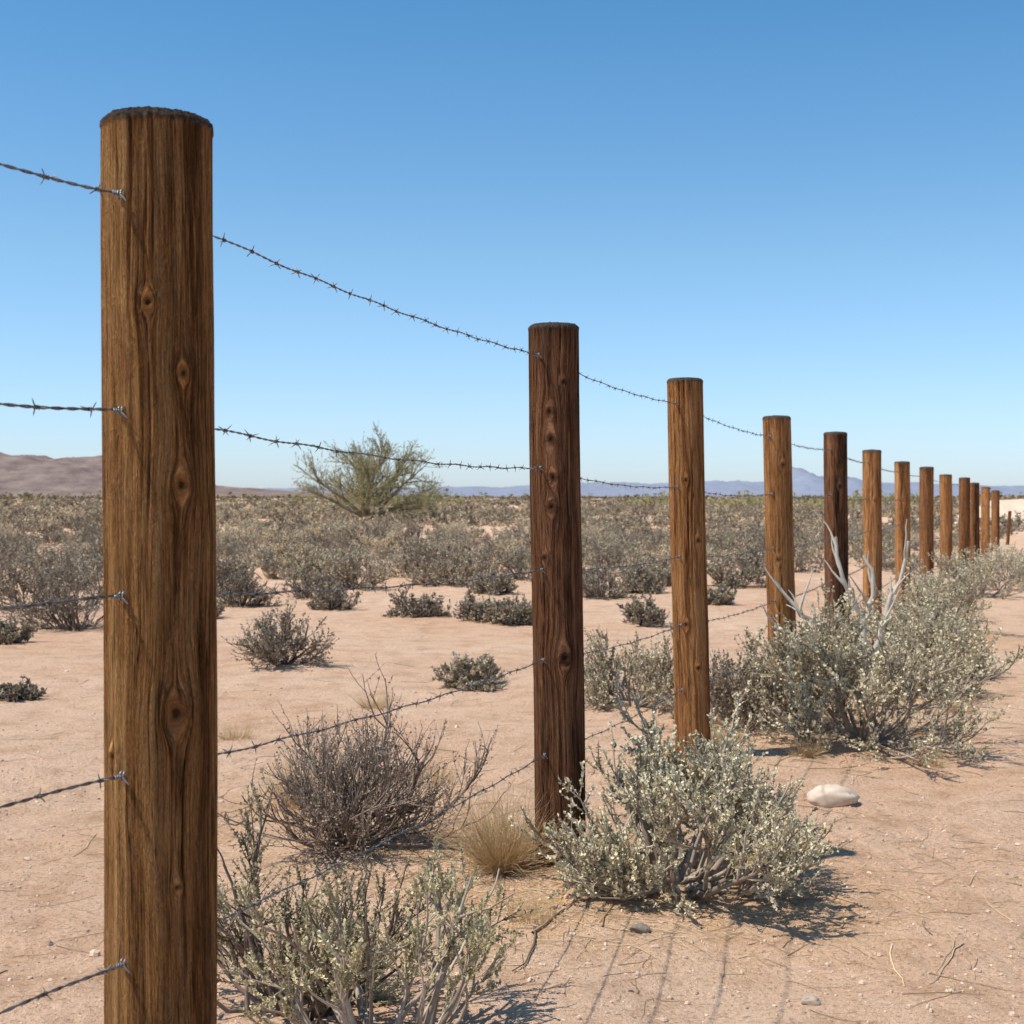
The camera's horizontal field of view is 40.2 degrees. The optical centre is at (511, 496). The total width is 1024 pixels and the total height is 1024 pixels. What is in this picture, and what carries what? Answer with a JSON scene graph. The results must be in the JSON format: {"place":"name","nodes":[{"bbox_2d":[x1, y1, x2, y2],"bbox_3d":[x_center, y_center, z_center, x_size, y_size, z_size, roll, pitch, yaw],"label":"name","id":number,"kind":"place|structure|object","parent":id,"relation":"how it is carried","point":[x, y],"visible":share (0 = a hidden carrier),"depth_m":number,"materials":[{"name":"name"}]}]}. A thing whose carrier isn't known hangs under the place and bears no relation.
{"place":"outdoors","nodes":[
{"label":"outdoors","id":0,"kind":"place"},
{"bbox_2d":[0,452,467,496],"bbox_3d":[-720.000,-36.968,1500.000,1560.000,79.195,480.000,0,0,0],"label":"rocky hill","id":1,"kind":"structure","parent":0,"point":[46,475],"depth_m":1363.13,"materials":[{"name":"brown stone"}]},
{"bbox_2d":[0,511,1005,582],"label":"sagebrush field","id":2,"kind":"structure","parent":0,"point":[609,546],"depth_m":27.11,"materials":[{"name":"grey plant"}]},
{"bbox_2d":[0,494,1012,509],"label":"sagebrush field","id":3,"kind":"structure","parent":0,"point":[36,503],"depth_m":156.29,"materials":[{"name":"green plant"}]},
{"bbox_2d":[0,497,1023,1023],"bbox_3d":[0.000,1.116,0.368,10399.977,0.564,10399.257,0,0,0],"label":"desert ground","id":4,"kind":"structure","parent":0,"point":[364,631],"depth_m":4.75,"materials":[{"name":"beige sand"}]},
{"bbox_2d":[0,615,41,643],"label":"desert shrub","id":5,"kind":"object","parent":4,"relation":"on","point":[10,633],"visible":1,"depth_m":10.77,"materials":[{"name":"green plant"}]},
{"bbox_2d":[0,674,47,701],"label":"desert shrub","id":6,"kind":"object","parent":4,"relation":"on","point":[28,690],"visible":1,"depth_m":7.84,"materials":[{"name":"green plant"}]},
{"bbox_2d":[0,544,101,614],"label":"desert shrub","id":7,"kind":"object","parent":4,"relation":"on","point":[5,589],"visible":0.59,"depth_m":13.82,"materials":[{"name":"grey plant"}]},
{"bbox_2d":[1,554,103,631],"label":"desert shrub","id":8,"kind":"object","parent":4,"relation":"on","point":[71,614],"visible":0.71,"depth_m":12.03,"materials":[{"name":"grey plant"}]},
{"bbox_2d":[19,544,102,591],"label":"desert shrub","id":9,"kind":"object","parent":4,"relation":"on","point":[87,569],"visible":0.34,"depth_m":16.93,"materials":[{"name":"grey plant"}]},
{"bbox_2d":[99,106,217,1023],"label":"wooden fence post","id":10,"kind":"object","parent":4,"relation":"on","point":[160,642],"visible":0.98,"depth_m":1.83,"materials":[{"name":"brown wood"}]},
{"bbox_2d":[0,399,993,507],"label":"barbed wire","id":11,"kind":"object","parent":10,"relation":"attached to","point":[118,410],"visible":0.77,"depth_m":2.54,"materials":[{"name":"silver metal"}]},
{"bbox_2d":[216,598,224,618],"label":"desert shrub","id":12,"kind":"object","parent":4,"relation":"on","point":[220,609],"visible":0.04,"depth_m":12.93,"materials":[{"name":"green plant"}]},
{"bbox_2d":[216,552,227,575],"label":"desert shrub","id":13,"kind":"object","parent":4,"relation":"on","point":[217,557],"visible":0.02,"depth_m":18.44,"materials":[{"name":"grey plant"}]},
{"bbox_2d":[218,717,259,740],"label":"dry grass tuft","id":14,"kind":"object","parent":4,"relation":"on","point":[234,735],"visible":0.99,"depth_m":6.59,"materials":[{"name":"plant"}]},
{"bbox_2d":[216,552,266,591],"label":"desert shrub","id":15,"kind":"object","parent":4,"relation":"on","point":[224,566],"visible":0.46,"depth_m":16.42,"materials":[{"name":"grey plant"}]},
{"bbox_2d":[216,566,287,606],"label":"desert shrub","id":16,"kind":"object","parent":4,"relation":"on","point":[242,587],"visible":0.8,"depth_m":14.47,"materials":[{"name":"grey plant"}]},
{"bbox_2d":[221,595,338,667],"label":"desert shrub","id":17,"kind":"object","parent":4,"relation":"on","point":[272,646],"visible":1,"depth_m":9.14,"materials":[{"name":"grey plant"}]},
{"bbox_2d":[257,535,318,571],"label":"desert shrub","id":18,"kind":"object","parent":4,"relation":"on","point":[278,550],"visible":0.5,"depth_m":20.88,"materials":[{"name":"grey plant"}]},
{"bbox_2d":[238,743,362,812],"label":"dry grass tuft","id":19,"kind":"object","parent":4,"relation":"on","point":[286,799],"visible":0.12,"depth_m":5.10,"materials":[{"name":"plant"}]},
{"bbox_2d":[280,567,349,599],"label":"desert shrub","id":20,"kind":"object","parent":4,"relation":"on","point":[307,580],"visible":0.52,"depth_m":15.56,"materials":[{"name":"grey plant"}]},
{"bbox_2d":[279,543,354,580],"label":"desert shrub","id":21,"kind":"object","parent":4,"relation":"on","point":[314,566],"visible":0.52,"depth_m":18.99,"materials":[{"name":"grey plant"}]},
{"bbox_2d":[304,579,362,609],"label":"desert shrub","id":22,"kind":"object","parent":4,"relation":"on","point":[332,601],"visible":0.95,"depth_m":13.89,"materials":[{"name":"grey plant"}]},
{"bbox_2d":[222,495,473,507],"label":"creosote thicket","id":23,"kind":"object","parent":4,"relation":"on","point":[458,501],"visible":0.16,"depth_m":140.15,"materials":[{"name":"green plant"}]},
{"bbox_2d":[312,544,396,590],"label":"desert shrub","id":24,"kind":"object","parent":4,"relation":"on","point":[339,565],"visible":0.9,"depth_m":16.82,"materials":[{"name":"grey plant"}]},
{"bbox_2d":[218,652,514,870],"bbox_3d":[-0.509,0.819,4.517,0.945,0.643,0.767,0,0,-27],"label":"dry desert bush","id":25,"kind":"object","parent":4,"relation":"on","point":[343,831],"visible":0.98,"depth_m":4.42,"materials":[{"name":"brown plant"}]},
{"bbox_2d":[217,836,517,1023],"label":"sagebrush","id":26,"kind":"object","parent":4,"relation":"on","point":[441,968],"visible":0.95,"depth_m":2.84,"materials":[{"name":"green plant"}]},
{"bbox_2d":[351,689,390,709],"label":"dry grass tuft","id":27,"kind":"object","parent":4,"relation":"on","point":[374,704],"visible":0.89,"depth_m":7.58,"materials":[{"name":"plant"}]},
{"bbox_2d":[217,769,532,1023],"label":"dry desert bush","id":28,"kind":"object","parent":4,"relation":"on","point":[244,941],"visible":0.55,"depth_m":3.07,"materials":[{"name":"green plant"}]},
{"bbox_2d":[291,420,461,521],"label":"palo verde tree","id":29,"kind":"object","parent":4,"relation":"on","point":[366,491],"visible":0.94,"depth_m":59.60,"materials":[{"name":"green plant"}]},
{"bbox_2d":[381,582,451,617],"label":"desert shrub","id":30,"kind":"object","parent":4,"relation":"on","point":[421,608],"visible":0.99,"depth_m":13.03,"materials":[{"name":"green plant"}]},
{"bbox_2d":[397,755,459,785],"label":"dry grass tuft","id":31,"kind":"object","parent":4,"relation":"on","point":[441,775],"visible":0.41,"depth_m":5.59,"materials":[{"name":"plant"}]},
{"bbox_2d":[395,524,474,576],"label":"desert shrub","id":32,"kind":"object","parent":4,"relation":"on","point":[426,557],"visible":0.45,"depth_m":19.42,"materials":[{"name":"grey plant"}]},
{"bbox_2d":[397,539,487,587],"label":"desert shrub","id":33,"kind":"object","parent":4,"relation":"on","point":[451,570],"visible":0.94,"depth_m":17.37,"materials":[{"name":"grey plant"}]},
{"bbox_2d":[431,651,508,691],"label":"desert shrub","id":34,"kind":"object","parent":4,"relation":"on","point":[465,671],"visible":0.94,"depth_m":8.32,"materials":[{"name":"green plant"}]},
{"bbox_2d":[451,583,507,622],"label":"desert shrub","id":35,"kind":"object","parent":4,"relation":"on","point":[471,609],"visible":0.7,"depth_m":12.63,"materials":[{"name":"green plant"}]},
{"bbox_2d":[468,566,518,594],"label":"desert shrub","id":36,"kind":"object","parent":4,"relation":"on","point":[496,586],"visible":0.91,"depth_m":15.90,"materials":[{"name":"grey plant"}]},
{"bbox_2d":[414,779,585,879],"bbox_3d":[-0.016,0.973,4.164,0.564,0.281,0.575,0,0,0],"label":"dry grass tuft","id":37,"kind":"object","parent":4,"relation":"on","point":[511,855],"visible":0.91,"depth_m":4.13,"materials":[{"name":"plant"}]},
{"bbox_2d":[483,544,531,580],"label":"desert shrub","id":38,"kind":"object","parent":4,"relation":"on","point":[515,561],"visible":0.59,"depth_m":18.90,"materials":[{"name":"grey plant"}]},
{"bbox_2d":[484,590,531,625],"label":"desert shrub","id":39,"kind":"object","parent":4,"relation":"on","point":[499,611],"visible":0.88,"depth_m":12.27,"materials":[{"name":"green plant"}]},
{"bbox_2d":[0,488,1023,501],"bbox_3d":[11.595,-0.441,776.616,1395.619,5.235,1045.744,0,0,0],"label":"distant scrub","id":40,"kind":"object","parent":4,"relation":"on","point":[41,496],"visible":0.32,"depth_m":427.95,"materials":[{"name":"green plant"}]},
{"bbox_2d":[0,655,1023,1023],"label":"twig litter","id":41,"kind":"object","parent":4,"relation":"on","point":[564,905],"visible":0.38,"depth_m":3.88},
{"bbox_2d":[499,893,568,924],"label":"dry grass tuft","id":42,"kind":"object","parent":4,"relation":"on","point":[533,912],"visible":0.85,"depth_m":3.74,"materials":[{"name":"plant"}]},
{"bbox_2d":[528,322,585,866],"bbox_3d":[0.138,0.428,4.203,0.179,1.903,0.158,0,0,0],"label":"wooden fence post","id":43,"kind":"object","parent":4,"relation":"on","point":[556,556],"visible":0.81,"depth_m":4.14,"materials":[{"name":"brown wood"}]},
{"bbox_2d":[0,163,972,488],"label":"barbed wire","id":44,"kind":"object","parent":43,"relation":"attached to","point":[116,193],"visible":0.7,"depth_m":2.55,"materials":[{"name":"silver metal"}]},
{"bbox_2d":[0,538,993,1013],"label":"barbed wire","id":45,"kind":"object","parent":43,"relation":"attached to","point":[116,966],"visible":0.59,"depth_m":2.42,"materials":[{"name":"silver metal"}]},
{"bbox_2d":[524,559,600,583],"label":"desert shrub","id":46,"kind":"object","parent":4,"relation":"on","point":[529,578],"visible":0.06,"depth_m":17.17,"materials":[{"name":"grey plant"}]},
{"bbox_2d":[582,558,634,600],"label":"desert shrub","id":47,"kind":"object","parent":4,"relation":"on","point":[597,590],"visible":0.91,"depth_m":15.29,"materials":[{"name":"grey plant"}]},
{"bbox_2d":[583,619,673,714],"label":"sagebrush","id":48,"kind":"object","parent":4,"relation":"on","point":[600,690],"visible":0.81,"depth_m":7.59,"materials":[{"name":"green plant"}]},
{"bbox_2d":[607,534,670,578],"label":"desert shrub","id":49,"kind":"object","parent":4,"relation":"on","point":[650,557],"visible":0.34,"depth_m":18.85,"materials":[{"name":"grey plant"}]},
{"bbox_2d":[629,923,650,933],"bbox_3d":[0.331,1.119,3.619,0.056,0.030,0.041,0,0,0],"label":"rock","id":50,"kind":"object","parent":4,"relation":"on","point":[640,928],"visible":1,"depth_m":3.61,"materials":[{"name":"beige stone"}]},
{"bbox_2d":[616,593,669,627],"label":"desert shrub","id":51,"kind":"object","parent":4,"relation":"on","point":[651,614],"visible":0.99,"depth_m":12.19,"materials":[{"name":"grey plant"}]},
{"bbox_2d":[617,557,670,593],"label":"desert shrub","id":52,"kind":"object","parent":4,"relation":"on","point":[642,577],"visible":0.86,"depth_m":16.06,"materials":[{"name":"grey plant"}]},
{"bbox_2d":[644,563,670,585],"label":"desert shrub","id":53,"kind":"object","parent":4,"relation":"on","point":[653,567],"visible":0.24,"depth_m":17.44,"materials":[{"name":"grey plant"}]},
{"bbox_2d":[508,662,851,918],"bbox_3d":[0.516,0.818,4.023,0.933,0.635,0.834,0,0,31],"label":"sagebrush","id":54,"kind":"object","parent":4,"relation":"on","point":[661,836],"visible":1,"depth_m":3.88,"materials":[{"name":"green plant"}]},
{"bbox_2d":[664,749,712,783],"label":"dry grass tuft","id":55,"kind":"object","parent":4,"relation":"on","point":[688,763],"visible":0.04,"depth_m":5.47,"materials":[{"name":"plant"}]},
{"bbox_2d":[667,377,710,758],"bbox_3d":[0.747,0.438,5.881,0.193,1.883,0.157,0,0,0],"label":"wooden fence post","id":56,"kind":"object","parent":4,"relation":"on","point":[686,472],"visible":0.81,"depth_m":5.82,"materials":[{"name":"orange wood"}]},
{"bbox_2d":[707,582,737,604],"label":"desert shrub","id":57,"kind":"object","parent":4,"relation":"on","point":[721,595],"visible":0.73,"depth_m":14.49,"materials":[{"name":"grey plant"}]},
{"bbox_2d":[710,714,753,743],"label":"dry grass tuft","id":58,"kind":"object","parent":4,"relation":"on","point":[723,736],"visible":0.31,"depth_m":6.29,"materials":[{"name":"plant"}]},
{"bbox_2d":[648,640,816,736],"bbox_3d":[1.051,0.896,6.645,0.776,0.430,0.689,0,0,24],"label":"sagebrush","id":59,"kind":"object","parent":4,"relation":"on","point":[722,690],"visible":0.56,"depth_m":6.52,"materials":[{"name":"green plant"}]},
{"bbox_2d":[707,552,765,588],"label":"desert shrub","id":60,"kind":"object","parent":4,"relation":"on","point":[719,574],"visible":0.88,"depth_m":17.26,"materials":[{"name":"grey plant"}]},
{"bbox_2d":[733,543,765,573],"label":"desert shrub","id":61,"kind":"object","parent":4,"relation":"on","point":[754,558],"visible":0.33,"depth_m":20.38,"materials":[{"name":"grey plant"}]},
{"bbox_2d":[762,415,795,696],"bbox_3d":[1.437,0.471,7.487,0.195,1.818,0.157,0,0,0],"label":"wooden fence post","id":62,"kind":"object","parent":4,"relation":"on","point":[777,460],"visible":0.64,"depth_m":7.42,"materials":[{"name":"orange wood"}]},
{"bbox_2d":[618,489,939,508],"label":"creosote thicket","id":63,"kind":"object","parent":4,"relation":"on","point":[745,500],"visible":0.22,"depth_m":113.31,"materials":[{"name":"green plant"}]},
{"bbox_2d":[709,624,854,720],"bbox_3d":[1.325,0.874,6.982,0.595,0.463,0.818,0,0,32],"label":"sagebrush","id":64,"kind":"object","parent":4,"relation":"on","point":[758,669],"visible":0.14,"depth_m":6.80,"materials":[{"name":"green plant"}]},
{"bbox_2d":[779,730,830,757],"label":"dry grass tuft","id":65,"kind":"object","parent":4,"relation":"on","point":[814,753],"visible":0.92,"depth_m":5.93,"materials":[{"name":"plant"}]},
{"bbox_2d":[801,994,820,1005],"bbox_3d":[0.684,1.151,3.200,0.045,0.025,0.036,0,0,19],"label":"rock","id":66,"kind":"object","parent":4,"relation":"on","point":[810,999],"visible":1,"depth_m":3.19,"materials":[{"name":"beige stone"}]},
{"bbox_2d":[806,784,859,807],"bbox_3d":[1.179,1.103,5.146,0.193,0.093,0.126,0,0,0],"label":"rock","id":67,"kind":"object","parent":4,"relation":"on","point":[830,795],"visible":0.92,"depth_m":5.10,"materials":[{"name":"beige stone"}]},
{"bbox_2d":[823,431,847,641],"bbox_3d":[2.163,0.471,9.333,0.167,1.819,0.162,0,0,0],"label":"wooden fence post","id":68,"kind":"object","parent":4,"relation":"on","point":[836,488],"visible":0.66,"depth_m":9.27,"materials":[{"name":"brown wood"}]},
{"bbox_2d":[0,529,991,807],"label":"barbed wire","id":69,"kind":"object","parent":68,"relation":"attached to","point":[230,751],"visible":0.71,"depth_m":2.54,"materials":[{"name":"silver metal"}]},
{"bbox_2d":[761,520,909,709],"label":"dead branches","id":70,"kind":"object","parent":4,"relation":"on","point":[871,577],"visible":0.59,"depth_m":7.19,"materials":[{"name":"grey wood"}]},
{"bbox_2d":[862,449,881,624],"bbox_3d":[3.053,0.487,11.860,0.164,1.785,0.164,0,0,0],"label":"wooden fence post","id":71,"kind":"object","parent":4,"relation":"on","point":[872,506],"visible":0.72,"depth_m":11.79,"materials":[{"name":"orange wood"}]},
{"bbox_2d":[728,577,1023,766],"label":"sagebrush","id":72,"kind":"object","parent":4,"relation":"on","point":[842,664],"visible":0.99,"depth_m":6.16,"materials":[{"name":"green plant"}]},
{"bbox_2d":[801,590,999,699],"bbox_3d":[2.150,0.812,7.718,0.978,0.599,0.950,0,0,26],"label":"sagebrush","id":73,"kind":"object","parent":4,"relation":"on","point":[926,632],"visible":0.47,"depth_m":7.72,"materials":[{"name":"green plant"}]},
{"bbox_2d":[894,461,910,601],"bbox_3d":[4.198,0.497,15.049,0.180,1.766,0.165,0,0,0],"label":"wooden fence post","id":74,"kind":"object","parent":4,"relation":"on","point":[902,494],"visible":0.7,"depth_m":14.98,"materials":[{"name":"orange wood"}]},
{"bbox_2d":[919,466,933,582],"bbox_3d":[5.182,0.499,17.500,0.175,1.763,0.178,0,0,0],"label":"wooden fence post","id":75,"kind":"object","parent":4,"relation":"on","point":[926,509],"visible":0.74,"depth_m":17.43,"materials":[{"name":"brown wood"}]},
{"bbox_2d":[906,746,948,766],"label":"dry grass tuft","id":76,"kind":"object","parent":4,"relation":"on","point":[934,763],"visible":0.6,"depth_m":5.88,"materials":[{"name":"plant"}]},
{"bbox_2d":[862,551,1006,635],"bbox_3d":[3.486,0.759,11.310,0.978,0.694,1.355,0,0,-10],"label":"sagebrush","id":77,"kind":"object","parent":4,"relation":"on","point":[957,596],"visible":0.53,"depth_m":11.19,"materials":[{"name":"green plant"}]},
{"bbox_2d":[872,575,1005,680],"bbox_3d":[2.681,0.816,8.771,0.906,0.660,0.988,0,0,-4],"label":"sagebrush","id":78,"kind":"object","parent":4,"relation":"on","point":[940,614],"visible":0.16,"depth_m":8.72,"materials":[{"name":"green plant"}]},
{"bbox_2d":[883,557,997,624],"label":"sagebrush","id":79,"kind":"object","parent":4,"relation":"on","point":[975,607],"visible":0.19,"depth_m":12.91,"materials":[{"name":"green plant"}]},
{"bbox_2d":[939,474,952,577],"bbox_3d":[6.202,0.526,20.001,0.190,1.708,0.174,0,0,0],"label":"wooden fence post","id":80,"kind":"object","parent":4,"relation":"on","point":[946,514],"visible":0.69,"depth_m":19.93,"materials":[{"name":"orange wood"}]},
{"bbox_2d":[935,692,982,712],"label":"dry grass tuft","id":81,"kind":"object","parent":4,"relation":"on","point":[953,708],"visible":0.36,"depth_m":7.18,"materials":[{"name":"plant"}]},
{"bbox_2d":[958,477,969,567],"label":"wooden fence post","id":82,"kind":"object","parent":4,"relation":"on","point":[964,521],"visible":0.78,"depth_m":22.13,"materials":[{"name":"brown wood"}]},
{"bbox_2d":[970,482,979,560],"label":"wooden fence post","id":83,"kind":"object","parent":4,"relation":"on","point":[974,521],"visible":0.69,"depth_m":24.49,"materials":[{"name":"brown wood"}]},
{"bbox_2d":[928,547,1023,598],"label":"sagebrush","id":84,"kind":"object","parent":4,"relation":"on","point":[957,561],"visible":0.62,"depth_m":15.26,"materials":[{"name":"grey plant"}]},
{"bbox_2d":[981,487,989,557],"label":"wooden fence post","id":85,"kind":"object","parent":4,"relation":"on","point":[985,515],"visible":0.79,"depth_m":26.83,"materials":[{"name":"orange wood"}]},
{"bbox_2d":[965,542,1023,591],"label":"sagebrush","id":86,"kind":"object","parent":4,"relation":"on","point":[1008,562],"visible":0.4,"depth_m":16.89,"materials":[{"name":"grey plant"}]},
{"bbox_2d":[991,490,999,551],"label":"wooden fence post","id":87,"kind":"object","parent":4,"relation":"on","point":[995,515],"visible":0.83,"depth_m":29.73,"materials":[{"name":"brown wood"}]},
{"bbox_2d":[0,517,992,611],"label":"barbed wire","id":88,"kind":"object","parent":87,"relation":"attached to","point":[119,595],"visible":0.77,"depth_m":2.55,"materials":[{"name":"silver metal"}]},
{"bbox_2d":[973,540,1023,580],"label":"sagebrush","id":89,"kind":"object","parent":4,"relation":"on","point":[989,550],"visible":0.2,"depth_m":19.47,"materials":[{"name":"grey plant"}]},
{"bbox_2d":[1006,511,1011,544],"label":"wooden fence post","id":90,"kind":"object","parent":4,"relation":"on","point":[1008,528],"visible":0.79,"depth_m":33.37,"materials":[{"name":"brown wood"}]},
{"bbox_2d":[0,501,1023,535],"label":"sagebrush field","id":91,"kind":"structure","parent":0,"point":[500,516],"depth_m":57.41,"materials":[{"name":"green plant"}]},
{"bbox_2d":[0,0,1023,488],"label":"sky","id":92,"kind":"structure","parent":0,"point":[810,212],"materials":[{"name":"blue"}]},
{"bbox_2d":[261,467,1023,496],"bbox_3d":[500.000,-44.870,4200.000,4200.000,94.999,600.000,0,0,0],"label":"distant mountain","id":93,"kind":"structure","parent":0,"point":[804,482],"depth_m":4054.59,"materials":[{"name":"stone"}]},
{"bbox_2d":[954,499,1023,523],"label":"sandy bank","id":94,"kind":"structure","parent":0,"point":[1013,505],"depth_m":58.82,"materials":[{"name":"beige sand"}]}
]}

